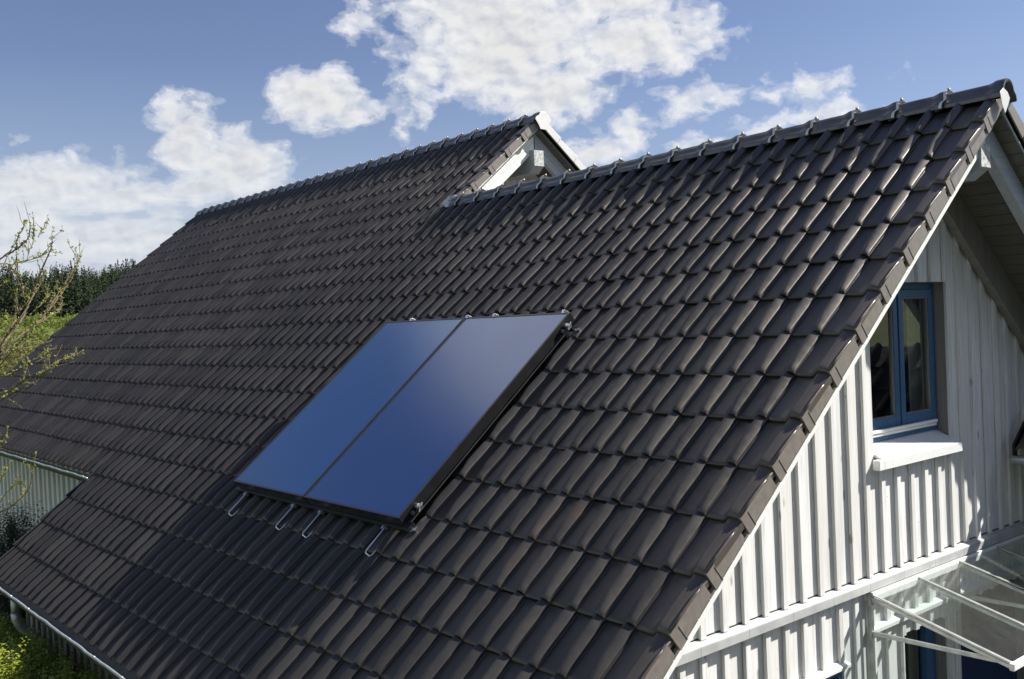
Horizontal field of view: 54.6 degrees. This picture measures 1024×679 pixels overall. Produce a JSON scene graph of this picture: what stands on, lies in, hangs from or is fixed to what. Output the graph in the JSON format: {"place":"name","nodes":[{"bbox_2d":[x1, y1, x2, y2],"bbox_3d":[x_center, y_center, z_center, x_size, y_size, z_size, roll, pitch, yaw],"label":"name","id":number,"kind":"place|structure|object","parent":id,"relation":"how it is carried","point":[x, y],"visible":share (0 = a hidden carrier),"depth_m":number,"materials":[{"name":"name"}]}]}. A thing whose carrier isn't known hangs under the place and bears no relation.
{"place":"outdoors","nodes":[
{"label":"outdoors","id":0,"kind":"place"},
{"bbox_2d":[0,315,59,640],"bbox_3d":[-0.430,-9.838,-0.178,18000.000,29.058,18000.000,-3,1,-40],"label":"ground","id":1,"kind":"structure","parent":0,"point":[24,338],"depth_m":217.11,"materials":[{"name":"green plant"}]},
{"bbox_2d":[0,593,26,639],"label":"garden shrub","id":2,"kind":"object","parent":1,"relation":"on","point":[4,600],"visible":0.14,"depth_m":10.96,"materials":[{"name":"green plant"}]},
{"bbox_2d":[0,612,33,664],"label":"garden shrub","id":3,"kind":"object","parent":1,"relation":"on","point":[4,630],"visible":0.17,"depth_m":9.79,"materials":[{"name":"green plant"}]},
{"bbox_2d":[0,637,35,678],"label":"garden shrub","id":4,"kind":"object","parent":1,"relation":"on","point":[8,670],"visible":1,"depth_m":8.16,"materials":[{"name":"green plant"}]},
{"bbox_2d":[0,493,45,616],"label":"garden shrub","id":5,"kind":"object","parent":1,"relation":"on","point":[13,534],"visible":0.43,"depth_m":11.82,"materials":[{"name":"green plant"}]},
{"bbox_2d":[0,323,61,378],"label":"olive scrub","id":6,"kind":"object","parent":1,"relation":"on","point":[7,368],"visible":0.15,"depth_m":101.50,"materials":[{"name":"green plant"}]},
{"bbox_2d":[0,312,75,375],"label":"young bushes","id":7,"kind":"object","parent":1,"relation":"on","point":[28,322],"visible":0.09,"depth_m":185.34,"materials":[{"name":"green plant"}]},
{"bbox_2d":[0,203,84,512],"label":"budding tree","id":8,"kind":"object","parent":1,"relation":"on","point":[13,328],"visible":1,"depth_m":11.23,"materials":[{"name":"green plant"}]},
{"bbox_2d":[0,625,85,678],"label":"garden shrub","id":9,"kind":"object","parent":1,"relation":"on","point":[34,654],"visible":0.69,"depth_m":8.88,"materials":[{"name":"green plant"}]},
{"bbox_2d":[0,258,135,319],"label":"spruce forest","id":10,"kind":"object","parent":1,"relation":"on","point":[78,295],"visible":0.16,"depth_m":318.79,"materials":[{"name":"green plant"}]},
{"bbox_2d":[12,266,126,294],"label":"broadleaf wood","id":11,"kind":"object","parent":1,"relation":"on","point":[80,278],"visible":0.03,"depth_m":438.50,"materials":[{"name":"green plant"}]},
{"bbox_2d":[34,656,113,678],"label":"garden shrub","id":12,"kind":"object","parent":1,"relation":"on","point":[64,673],"visible":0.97,"depth_m":8.17,"materials":[{"name":"green plant"}]},
{"bbox_2d":[0,78,1023,678],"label":"house","id":13,"kind":"structure","parent":1,"relation":"on","point":[760,416],"depth_m":7.44,"materials":[{"name":"brown tile"}]},
{"bbox_2d":[228,310,580,556],"bbox_3d":[-0.992,0.622,7.977,1.805,1.594,2.698,-3,1,-40],"label":"mounting rack","id":14,"kind":"object","parent":13,"relation":"attached to","point":[407,528],"visible":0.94,"depth_m":7.28,"materials":[{"name":"metal"}]},
{"bbox_2d":[234,317,464,503],"bbox_3d":[-1.378,0.541,8.555,1.673,1.377,1.247,-3,1,-40],"label":"solar collector","id":15,"kind":"object","parent":14,"relation":"attached to","point":[304,449],"visible":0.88,"depth_m":8.47,"materials":[{"name":"blue glass"}]},
{"bbox_2d":[304,312,574,525],"bbox_3d":[-0.533,0.523,7.538,1.673,1.377,1.365,-3,1,-40],"label":"solar collector","id":16,"kind":"object","parent":14,"relation":"attached to","point":[398,459],"visible":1,"depth_m":7.42,"materials":[{"name":"blue glass"}]},
{"bbox_2d":[801,660,850,678],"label":"window","id":17,"kind":"structure","parent":13,"relation":"in","point":[834,671],"depth_m":6.68,"materials":[{"name":"blue paint"}]},
{"bbox_2d":[869,282,962,470],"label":"window","id":18,"kind":"structure","parent":13,"relation":"in","point":[908,352],"depth_m":7.85,"materials":[{"name":"blue paint"}]},
{"bbox_2d":[906,617,946,678],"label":"glazed door","id":19,"kind":"structure","parent":13,"relation":"in","point":[933,662],"depth_m":7.82,"materials":[{"name":"blue paint"}]},
{"bbox_2d":[904,575,1023,678],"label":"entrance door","id":20,"kind":"structure","parent":13,"relation":"in","point":[999,637],"depth_m":8.67,"materials":[{"name":"glass"}]},
{"bbox_2d":[1009,420,1023,464],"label":"entrance wing","id":21,"kind":"structure","parent":1,"relation":"on","point":[1017,444],"depth_m":8.30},
{"bbox_2d":[0,0,1023,284],"label":"sky","id":22,"kind":"structure","parent":0,"point":[122,121],"materials":[{"name":"blue"}]}
]}

